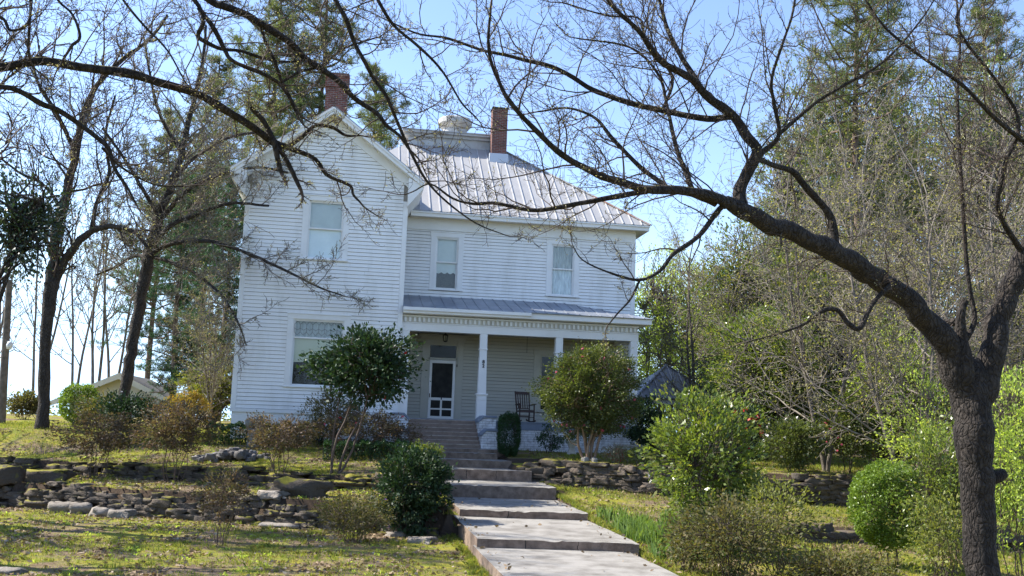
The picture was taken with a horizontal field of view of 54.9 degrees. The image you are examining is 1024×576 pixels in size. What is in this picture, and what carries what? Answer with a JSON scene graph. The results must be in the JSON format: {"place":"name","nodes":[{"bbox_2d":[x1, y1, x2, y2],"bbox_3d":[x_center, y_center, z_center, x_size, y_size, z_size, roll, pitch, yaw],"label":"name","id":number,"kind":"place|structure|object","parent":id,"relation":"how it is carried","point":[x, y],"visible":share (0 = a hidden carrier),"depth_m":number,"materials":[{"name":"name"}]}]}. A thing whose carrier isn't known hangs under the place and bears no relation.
{"place":"outdoors","nodes":[
{"label":"outdoors","id":0,"kind":"place"},
{"bbox_2d":[0,414,1023,575],"bbox_3d":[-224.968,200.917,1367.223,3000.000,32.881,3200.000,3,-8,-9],"label":"ground","id":1,"kind":"structure","parent":0,"point":[444,524],"depth_m":22.84,"materials":[{"name":"green plant"}]},
{"bbox_2d":[0,280,12,423],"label":"trunk","id":2,"kind":"object","parent":1,"relation":"on","point":[7,344],"visible":0.94,"depth_m":37.29,"materials":[{"name":"plant"}]},
{"bbox_2d":[0,464,25,485],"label":"boulder","id":3,"kind":"object","parent":1,"relation":"on","point":[11,475],"visible":0.88,"depth_m":26.57,"materials":[{"name":"stone"}]},
{"bbox_2d":[7,384,50,418],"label":"shrub","id":4,"kind":"object","parent":1,"relation":"on","point":[26,402],"visible":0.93,"depth_m":41.62,"materials":[{"name":"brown plant"}]},
{"bbox_2d":[0,125,60,357],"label":"bare tree","id":5,"kind":"object","parent":1,"relation":"on","point":[2,314],"visible":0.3,"depth_m":60.48,"materials":[{"name":"brown plant"}]},
{"bbox_2d":[0,0,74,164],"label":"bare tree","id":6,"kind":"object","parent":1,"relation":"on","point":[42,51],"visible":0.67,"depth_m":19.04,"materials":[{"name":"brown plant"}]},
{"bbox_2d":[0,149,94,302],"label":"broadleaf tree","id":7,"kind":"object","parent":1,"relation":"on","point":[23,223],"visible":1,"depth_m":24.59,"materials":[{"name":"green plant"}]},
{"bbox_2d":[25,469,76,483],"bbox_3d":[-12.617,5.199,26.851,1.383,0.548,0.620,3,-8,-9],"label":"boulder","id":8,"kind":"object","parent":1,"relation":"on","point":[41,476],"visible":0.75,"depth_m":26.66,"materials":[{"name":"stone"}]},
{"bbox_2d":[0,125,123,411],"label":"bare tree","id":9,"kind":"object","parent":1,"relation":"on","point":[35,330],"visible":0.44,"depth_m":56.99,"materials":[{"name":"brown plant"}]},
{"bbox_2d":[56,381,99,424],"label":"boxwood","id":10,"kind":"object","parent":1,"relation":"on","point":[69,394],"visible":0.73,"depth_m":38.20,"materials":[{"name":"green plant"}]},
{"bbox_2d":[28,129,148,386],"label":"bare tree","id":11,"kind":"object","parent":1,"relation":"on","point":[72,327],"visible":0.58,"depth_m":62.81,"materials":[{"name":"brown plant"}]},
{"bbox_2d":[41,409,149,477],"bbox_3d":[-11.900,4.469,28.272,2.774,2.084,2.448,9,-11,-43],"label":"azalea","id":12,"kind":"object","parent":1,"relation":"on","point":[111,440],"visible":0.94,"depth_m":28.20,"materials":[{"name":"brown"}]},
{"bbox_2d":[73,390,129,427],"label":"camellia","id":13,"kind":"object","parent":1,"relation":"on","point":[85,407],"visible":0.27,"depth_m":35.50,"materials":[{"name":"brown"}]},
{"bbox_2d":[50,84,162,383],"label":"bare tree","id":14,"kind":"object","parent":1,"relation":"on","point":[104,322],"visible":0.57,"depth_m":58.84,"materials":[{"name":"brown plant"}]},
{"bbox_2d":[0,0,226,429],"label":"bare tree","id":15,"kind":"object","parent":1,"relation":"on","point":[49,298],"visible":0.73,"depth_m":35.01,"materials":[{"name":"brown plant"}]},
{"bbox_2d":[50,373,185,418],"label":"garage","id":16,"kind":"structure","parent":1,"relation":"on","point":[112,383],"depth_m":57.30,"materials":[{"name":"beige paint"}]},
{"bbox_2d":[60,129,178,376],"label":"bare tree","id":17,"kind":"object","parent":1,"relation":"on","point":[123,348],"visible":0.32,"depth_m":68.48,"materials":[{"name":"brown plant"}]},
{"bbox_2d":[87,386,166,440],"bbox_3d":[-12.710,4.243,32.544,2.558,1.945,2.434,3,-8,-9],"label":"camellia","id":18,"kind":"object","parent":1,"relation":"on","point":[125,404],"visible":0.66,"depth_m":32.40,"materials":[{"name":"green plant"}]},
{"bbox_2d":[80,102,221,378],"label":"pine tree","id":19,"kind":"object","parent":1,"relation":"on","point":[114,276],"visible":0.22,"depth_m":71.55,"materials":[{"name":"green plant"}]},
{"bbox_2d":[88,168,237,405],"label":"cedar tree","id":20,"kind":"object","parent":1,"relation":"on","point":[168,368],"visible":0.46,"depth_m":54.79,"materials":[{"name":"green plant"}]},
{"bbox_2d":[125,395,222,481],"bbox_3d":[-9.456,4.282,27.728,2.561,2.497,2.424,3,-8,-9],"label":"azalea","id":21,"kind":"object","parent":1,"relation":"on","point":[189,431],"visible":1,"depth_m":27.51,"materials":[{"name":"brown"}]},
{"bbox_2d":[158,387,215,428],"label":"azalea","id":22,"kind":"object","parent":1,"relation":"on","point":[193,397],"visible":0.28,"depth_m":34.34,"materials":[{"name":"brown"}]},
{"bbox_2d":[137,168,239,419],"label":"cedar tree","id":23,"kind":"object","parent":1,"relation":"on","point":[154,335],"visible":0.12,"depth_m":61.15,"materials":[{"name":"green plant"}]},
{"bbox_2d":[150,235,235,421],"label":"bare tree","id":24,"kind":"object","parent":1,"relation":"on","point":[215,380],"visible":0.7,"depth_m":44.23,"materials":[{"name":"brown plant"}]},
{"bbox_2d":[137,50,264,287],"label":"pine tree","id":25,"kind":"object","parent":1,"relation":"on","point":[227,62],"visible":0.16,"depth_m":65.04,"materials":[{"name":"green plant"}]},
{"bbox_2d":[169,351,233,423],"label":"broadleaf tree","id":26,"kind":"object","parent":1,"relation":"on","point":[223,394],"visible":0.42,"depth_m":45.72,"materials":[{"name":"green plant"}]},
{"bbox_2d":[161,162,244,420],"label":"cedar tree","id":27,"kind":"object","parent":1,"relation":"on","point":[235,281],"visible":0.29,"depth_m":50.21,"materials":[{"name":"green plant"}]},
{"bbox_2d":[0,456,416,492],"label":"stone wall","id":28,"kind":"structure","parent":1,"relation":"on","point":[351,481],"depth_m":27.96,"materials":[{"name":"grey stone"}]},
{"bbox_2d":[55,0,377,431],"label":"bare tree","id":29,"kind":"object","parent":1,"relation":"on","point":[140,305],"visible":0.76,"depth_m":35.29,"materials":[{"name":"brown plant"}]},
{"bbox_2d":[0,481,439,536],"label":"stone wall","id":30,"kind":"structure","parent":1,"relation":"on","point":[158,504],"depth_m":25.03,"materials":[{"name":"grey stone"}]},
{"bbox_2d":[268,476,334,497],"bbox_3d":[-5.363,5.136,24.998,1.740,0.704,0.713,3,-8,-9],"label":"boulder","id":31,"kind":"object","parent":30,"relation":"on","point":[295,487],"visible":0.72,"depth_m":24.76,"materials":[{"name":"stone"}]},
{"bbox_2d":[184,464,263,545],"bbox_3d":[-6.051,4.583,20.733,1.659,1.742,1.360,3,-8,-9],"label":"azalea","id":32,"kind":"object","parent":1,"relation":"on","point":[224,495],"visible":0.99,"depth_m":20.61,"materials":[{"name":"brown plant"}]},
{"bbox_2d":[192,447,270,461],"bbox_3d":[-8.518,5.104,30.005,2.346,0.514,1.044,3,-8,-9],"label":"rubble pile","id":33,"kind":"object","parent":1,"relation":"on","point":[233,453],"visible":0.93,"depth_m":29.71,"materials":[{"name":"grey stone"}]},
{"bbox_2d":[170,0,333,233],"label":"pine tree","id":34,"kind":"object","parent":1,"relation":"on","point":[279,131],"visible":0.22,"depth_m":58.28,"materials":[{"name":"green plant"}]},
{"bbox_2d":[205,421,323,446],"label":"hedge","id":35,"kind":"object","parent":1,"relation":"on","point":[230,426],"visible":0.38,"depth_m":32.75,"materials":[{"name":"green plant"}]},
{"bbox_2d":[0,0,555,287],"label":"overhanging tree","id":36,"kind":"object","parent":1,"relation":"on","point":[281,148],"visible":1,"depth_m":9.40,"materials":[{"name":"brown plant"}]},
{"bbox_2d":[234,410,325,472],"bbox_3d":[-6.463,4.352,27.654,2.409,1.818,2.039,8,-10,-38],"label":"azalea","id":37,"kind":"object","parent":1,"relation":"on","point":[288,442],"visible":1,"depth_m":27.47,"materials":[{"name":"brown plant"}]},
{"bbox_2d":[234,0,398,149],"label":"pine tree","id":38,"kind":"object","parent":1,"relation":"on","point":[322,95],"visible":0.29,"depth_m":60.04,"materials":[{"name":"green plant"}]},
{"bbox_2d":[293,385,366,440],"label":"azalea","id":39,"kind":"object","parent":1,"relation":"on","point":[319,412],"visible":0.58,"depth_m":32.76,"materials":[{"name":"brown plant"}]},
{"bbox_2d":[310,483,399,542],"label":"azalea","id":40,"kind":"object","parent":1,"relation":"on","point":[356,511],"visible":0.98,"depth_m":21.71,"materials":[{"name":"green plant"}]},
{"bbox_2d":[296,321,430,473],"bbox_3d":[-4.257,3.086,27.688,3.841,4.440,3.661,3,-8,-9],"label":"camellia","id":41,"kind":"object","parent":1,"relation":"on","point":[363,359],"visible":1,"depth_m":27.58,"materials":[{"name":"green plant"}]},
{"bbox_2d":[321,437,413,461],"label":"hedge","id":42,"kind":"object","parent":1,"relation":"on","point":[375,444],"visible":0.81,"depth_m":30.18,"materials":[{"name":"green plant"}]},
{"bbox_2d":[311,406,431,452],"bbox_3d":[-4.568,4.618,31.992,3.612,1.648,3.441,9,-10,-39],"label":"azalea","id":43,"kind":"object","parent":1,"relation":"on","point":[379,434],"visible":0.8,"depth_m":31.68,"materials":[{"name":"brown"}]},
{"bbox_2d":[347,57,421,150],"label":"pine tree","id":44,"kind":"object","parent":1,"relation":"on","point":[375,126],"visible":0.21,"depth_m":73.17,"materials":[{"name":"green plant"}]},
{"bbox_2d":[367,440,459,536],"bbox_3d":[-2.318,4.745,23.264,2.252,2.314,1.986,3,-8,-9],"label":"camellia","id":45,"kind":"object","parent":1,"relation":"on","point":[423,497],"visible":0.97,"depth_m":22.97,"materials":[{"name":"green plant"}]},
{"bbox_2d":[230,72,653,453],"bbox_3d":[-3.173,-0.396,42.501,16.205,15.570,14.135,3,-8,-9],"label":"farmhouse","id":46,"kind":"object","parent":1,"relation":"on","point":[503,313],"visible":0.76,"depth_m":36.53,"materials":[{"name":"paint"}]},
{"bbox_2d":[282,312,351,388],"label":"window","id":47,"kind":"structure","parent":46,"relation":"in","point":[304,330],"depth_m":34.95,"materials":[{"name":"paint"}]},
{"bbox_2d":[299,194,351,261],"bbox_3d":[-6.717,-2.157,35.503,1.720,2.375,0.235,3,-8,-9],"label":"window","id":48,"kind":"structure","parent":46,"relation":"in","point":[323,224],"depth_m":35.54,"materials":[{"name":"glass"}]},
{"bbox_2d":[427,360,455,418],"bbox_3d":[-2.700,3.890,37.830,1.000,2.240,0.075,3,-8,-9],"label":"screen door","id":49,"kind":"structure","parent":46,"relation":"in","point":[441,390],"depth_m":37.85,"materials":[{"name":"paint"}]},
{"bbox_2d":[428,231,464,291],"bbox_3d":[-2.567,-1.035,38.613,1.350,2.315,0.285,3,-8,-9],"label":"window","id":50,"kind":"structure","parent":46,"relation":"in","point":[447,248],"depth_m":38.65,"materials":[{"name":"glass"}]},
{"bbox_2d":[515,391,536,421],"bbox_3d":[0.460,4.440,36.886,0.690,1.151,1.097,4,-8,-17],"label":"rocking chair","id":51,"kind":"object","parent":46,"relation":"on","point":[529,411],"visible":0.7,"depth_m":37.02,"materials":[{"name":"brown wood"}]},
{"bbox_2d":[532,349,577,411],"bbox_3d":[1.710,3.663,38.655,1.860,2.435,0.235,3,-8,-9],"label":"window","id":52,"kind":"structure","parent":46,"relation":"in","point":[541,357],"depth_m":38.60,"materials":[{"name":"paint"}]},
{"bbox_2d":[545,238,580,297],"bbox_3d":[2.019,-0.782,39.304,1.400,2.315,0.235,3,-8,-9],"label":"window","id":53,"kind":"structure","parent":46,"relation":"in","point":[562,270],"depth_m":39.33,"materials":[{"name":"glass"}]},
{"bbox_2d":[390,412,497,448],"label":"porch steps","id":54,"kind":"structure","parent":1,"relation":"on","point":[479,432],"depth_m":34.23,"materials":[{"name":"paint"}]},
{"bbox_2d":[496,410,520,456],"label":"boxwood","id":55,"kind":"object","parent":1,"relation":"on","point":[506,420],"visible":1,"depth_m":32.87,"materials":[{"name":"green plant"}]},
{"bbox_2d":[0,441,1018,575],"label":"weeds","id":56,"kind":"object","parent":1,"relation":"on","point":[240,552],"visible":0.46,"depth_m":21.47,"materials":[{"name":"green plant"}]},
{"bbox_2d":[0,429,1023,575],"bbox_3d":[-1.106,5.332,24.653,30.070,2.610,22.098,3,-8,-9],"label":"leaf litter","id":57,"kind":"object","parent":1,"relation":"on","point":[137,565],"visible":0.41,"depth_m":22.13,"materials":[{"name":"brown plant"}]},
{"bbox_2d":[533,422,565,452],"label":"shrub","id":58,"kind":"object","parent":1,"relation":"on","point":[553,446],"visible":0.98,"depth_m":34.06,"materials":[{"name":"green plant"}]},
{"bbox_2d":[428,461,687,575],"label":"grass","id":59,"kind":"structure","parent":1,"relation":"on","point":[471,560],"depth_m":20.81,"materials":[{"name":"green plant"}]},
{"bbox_2d":[521,340,647,460],"bbox_3d":[2.390,3.597,31.431,4.137,4.034,3.300,3,-8,-9],"label":"camellia","id":60,"kind":"object","parent":1,"relation":"on","point":[606,395],"visible":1,"depth_m":31.04,"materials":[{"name":"green plant"}]},
{"bbox_2d":[622,392,666,455],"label":"camellia","id":61,"kind":"object","parent":1,"relation":"on","point":[636,433],"visible":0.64,"depth_m":34.23,"materials":[{"name":"green plant"}]},
{"bbox_2d":[324,0,1023,575],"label":"forked tree","id":62,"kind":"object","parent":1,"relation":"on","point":[970,382],"visible":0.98,"depth_m":11.73,"materials":[{"name":"brown plant"}]},
{"bbox_2d":[595,503,752,561],"bbox_3d":[3.551,5.418,22.101,2.660,0.812,5.318,3,-8,-9],"label":"daffodil bed","id":63,"kind":"object","parent":1,"relation":"on","point":[629,527],"visible":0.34,"depth_m":21.97,"materials":[{"name":"green plant"}]},
{"bbox_2d":[635,234,713,442],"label":"broadleaf tree","id":64,"kind":"object","parent":1,"relation":"on","point":[659,318],"visible":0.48,"depth_m":53.89,"materials":[{"name":"green plant"}]},
{"bbox_2d":[637,364,712,438],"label":"pavilion","id":65,"kind":"structure","parent":1,"relation":"on","point":[669,371],"depth_m":46.34,"materials":[{"name":"metal"}]},
{"bbox_2d":[636,251,726,433],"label":"broadleaf tree","id":66,"kind":"object","parent":1,"relation":"on","point":[695,357],"visible":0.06,"depth_m":58.15,"materials":[{"name":"green plant"}]},
{"bbox_2d":[655,499,713,573],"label":"shrub","id":67,"kind":"object","parent":1,"relation":"on","point":[666,553],"visible":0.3,"depth_m":18.70,"materials":[{"name":"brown plant"}]},
{"bbox_2d":[627,380,778,527],"bbox_3d":[4.170,3.855,21.368,3.543,3.707,2.914,3,-8,-9],"label":"camellia","id":68,"kind":"object","parent":1,"relation":"on","point":[690,455],"visible":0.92,"depth_m":21.16,"materials":[{"name":"green plant"}]},
{"bbox_2d":[636,140,775,445],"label":"bare tree","id":69,"kind":"object","parent":1,"relation":"on","point":[691,341],"visible":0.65,"depth_m":45.40,"materials":[{"name":"brown plant"}]},
{"bbox_2d":[646,478,804,575],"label":"shrub","id":70,"kind":"object","parent":1,"relation":"on","point":[722,530],"visible":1,"depth_m":17.76,"materials":[{"name":"green plant"}]},
{"bbox_2d":[706,401,773,463],"bbox_3d":[7.571,4.806,32.821,2.490,2.311,2.336,8,-10,-38],"label":"camellia","id":71,"kind":"object","parent":1,"relation":"on","point":[758,416],"visible":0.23,"depth_m":32.74,"materials":[{"name":"green plant"}]},
{"bbox_2d":[665,216,826,386],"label":"broadleaf tree","id":72,"kind":"object","parent":1,"relation":"on","point":[729,280],"visible":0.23,"depth_m":48.36,"materials":[{"name":"green plant"}]},
{"bbox_2d":[516,458,999,516],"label":"stone wall","id":73,"kind":"structure","parent":1,"relation":"on","point":[832,489],"depth_m":29.44,"materials":[{"name":"grey stone"}]},
{"bbox_2d":[694,299,845,460],"bbox_3d":[9.530,3.403,36.409,5.935,6.196,4.966,3,-8,-9],"label":"broadleaf tree","id":74,"kind":"object","parent":1,"relation":"on","point":[728,358],"visible":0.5,"depth_m":35.86,"materials":[{"name":"green plant"}]},
{"bbox_2d":[733,470,834,573],"bbox_3d":[5.186,4.591,19.287,2.156,2.070,1.965,3,-8,-9],"label":"shrub","id":75,"kind":"object","parent":1,"relation":"on","point":[786,496],"visible":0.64,"depth_m":19.18,"materials":[{"name":"green plant"}]},
{"bbox_2d":[752,413,833,471],"bbox_3d":[8.695,4.825,30.660,2.363,1.939,2.365,8,-10,-38],"label":"camellia","id":76,"kind":"object","parent":1,"relation":"on","point":[792,441],"visible":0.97,"depth_m":30.34,"materials":[{"name":"green plant"}]},
{"bbox_2d":[641,49,945,471],"bbox_3d":[9.436,-0.605,33.052,9.395,13.636,8.849,-1,-9,22],"label":"bare tree","id":77,"kind":"object","parent":1,"relation":"on","point":[826,465],"visible":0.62,"depth_m":31.83,"materials":[{"name":"green plant"}]},
{"bbox_2d":[727,39,867,439],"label":"broadleaf tree","id":78,"kind":"object","parent":1,"relation":"on","point":[782,181],"visible":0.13,"depth_m":58.49,"materials":[{"name":"green plant"}]},
{"bbox_2d":[767,262,879,456],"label":"broadleaf tree","id":79,"kind":"object","parent":1,"relation":"on","point":[825,322],"visible":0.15,"depth_m":40.05,"materials":[{"name":"green plant"}]},
{"bbox_2d":[759,224,891,453],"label":"broadleaf tree","id":80,"kind":"object","parent":1,"relation":"on","point":[793,256],"visible":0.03,"depth_m":45.36,"materials":[{"name":"green plant"}]},
{"bbox_2d":[764,538,906,575],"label":"shrub","id":81,"kind":"object","parent":1,"relation":"on","point":[842,567],"visible":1,"depth_m":17.66,"materials":[{"name":"green plant"}]},
{"bbox_2d":[712,1,975,457],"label":"bare tree","id":82,"kind":"object","parent":1,"relation":"on","point":[857,180],"visible":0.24,"depth_m":42.50,"materials":[{"name":"brown plant"}]},
{"bbox_2d":[807,394,890,472],"bbox_3d":[10.725,4.667,31.616,2.654,2.677,2.623,-3,-9,32],"label":"camellia","id":83,"kind":"object","parent":1,"relation":"on","point":[842,443],"visible":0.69,"depth_m":31.32,"materials":[{"name":"green plant"}]},
{"bbox_2d":[754,0,952,453],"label":"pine tree","id":84,"kind":"object","parent":1,"relation":"on","point":[847,127],"visible":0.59,"depth_m":48.24,"materials":[{"name":"green plant"}]},
{"bbox_2d":[829,366,919,467],"bbox_3d":[12.495,4.489,33.627,4.032,3.686,3.466,3,-8,-9],"label":"broadleaf tree","id":85,"kind":"object","parent":1,"relation":"on","point":[880,448],"visible":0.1,"depth_m":33.25,"materials":[{"name":"green plant"}]},
{"bbox_2d":[814,9,952,338],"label":"broadleaf tree","id":86,"kind":"object","parent":1,"relation":"on","point":[901,119],"visible":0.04,"depth_m":62.01,"materials":[{"name":"green plant"}]},
{"bbox_2d":[822,309,949,466],"bbox_3d":[13.019,3.470,33.472,4.160,5.762,4.611,9,-11,-41],"label":"broadleaf tree","id":87,"kind":"object","parent":1,"relation":"on","point":[894,411],"visible":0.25,"depth_m":32.97,"materials":[{"name":"green plant"}]},
{"bbox_2d":[749,53,1023,520],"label":"bare tree","id":88,"kind":"object","parent":1,"relation":"on","point":[872,385],"visible":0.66,"depth_m":27.42,"materials":[{"name":"grey plant"}]},
{"bbox_2d":[845,457,928,567],"bbox_3d":[8.480,5.085,22.203,1.930,2.497,1.682,3,-8,-9],"label":"boxwood","id":89,"kind":"object","parent":1,"relation":"on","point":[879,530],"visible":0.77,"depth_m":21.83,"materials":[{"name":"green plant"}]},
{"bbox_2d":[827,13,961,427],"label":"bare tree","id":90,"kind":"object","parent":1,"relation":"on","point":[886,126],"visible":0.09,"depth_m":59.54,"materials":[{"name":"brown plant"}]},
{"bbox_2d":[781,522,1023,549],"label":"stone wall","id":91,"kind":"structure","parent":1,"relation":"on","point":[832,535],"depth_m":24.79,"materials":[{"name":"grey stone"}]},
{"bbox_2d":[839,261,974,460],"bbox_3d":[15.859,2.840,39.040,5.844,8.351,4.690,3,-8,-9],"label":"broadleaf tree","id":92,"kind":"object","parent":1,"relation":"on","point":[949,317],"visible":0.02,"depth_m":38.76,"materials":[{"name":"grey plant"}]},
{"bbox_2d":[865,353,959,536],"bbox_3d":[10.857,4.200,25.740,3.127,5.064,2.412,3,-8,-9],"label":"shrub","id":93,"kind":"object","parent":1,"relation":"on","point":[925,398],"visible":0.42,"depth_m":25.85,"materials":[{"name":"green plant"}]},
{"bbox_2d":[822,57,1023,448],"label":"broadleaf tree","id":94,"kind":"object","parent":1,"relation":"on","point":[929,141],"visible":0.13,"depth_m":55.17,"materials":[{"name":"green plant"}]},
{"bbox_2d":[843,0,1023,454],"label":"bare tree","id":95,"kind":"object","parent":1,"relation":"on","point":[988,218],"visible":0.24,"depth_m":37.03,"materials":[{"name":"brown plant"}]},
{"bbox_2d":[851,30,1023,521],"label":"bare tree","id":96,"kind":"object","parent":1,"relation":"on","point":[1015,360],"visible":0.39,"depth_m":29.33,"materials":[{"name":"brown plant"}]},
{"bbox_2d":[878,415,997,575],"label":"shrub","id":97,"kind":"object","parent":1,"relation":"on","point":[941,479],"visible":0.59,"depth_m":20.86,"materials":[{"name":"green plant"}]},
{"bbox_2d":[873,0,1023,288],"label":"pine tree","id":98,"kind":"object","parent":1,"relation":"on","point":[999,21],"visible":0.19,"depth_m":59.84,"materials":[{"name":"green plant"}]},
{"bbox_2d":[894,477,1004,575],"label":"shrub","id":99,"kind":"object","parent":1,"relation":"on","point":[933,527],"visible":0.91,"depth_m":17.14,"materials":[{"name":"green plant"}]},
{"bbox_2d":[907,43,1023,457],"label":"broadleaf tree","id":100,"kind":"object","parent":1,"relation":"on","point":[994,123],"visible":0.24,"depth_m":49.03,"materials":[{"name":"green plant"}]},
{"bbox_2d":[913,326,1023,467],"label":"broadleaf tree","id":101,"kind":"object","parent":1,"relation":"on","point":[948,401],"visible":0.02,"depth_m":31.70,"materials":[{"name":"green plant"}]},
{"bbox_2d":[953,393,1023,529],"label":"shrub","id":102,"kind":"object","parent":1,"relation":"on","point":[1008,453],"visible":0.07,"depth_m":26.86,"materials":[{"name":"green plant"}]},
{"bbox_2d":[992,361,1023,575],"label":"shrub","id":103,"kind":"object","parent":1,"relation":"on","point":[1012,454],"visible":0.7,"depth_m":20.07,"materials":[{"name":"green plant"}]},
{"bbox_2d":[0,0,1023,432],"label":"sky","id":104,"kind":"structure","parent":0,"point":[435,14],"materials":[{"name":"blue"}]},
{"bbox_2d":[391,446,677,575],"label":"path","id":105,"kind":"structure","parent":0,"point":[559,540],"depth_m":22.00,"materials":[{"name":"concrete"}]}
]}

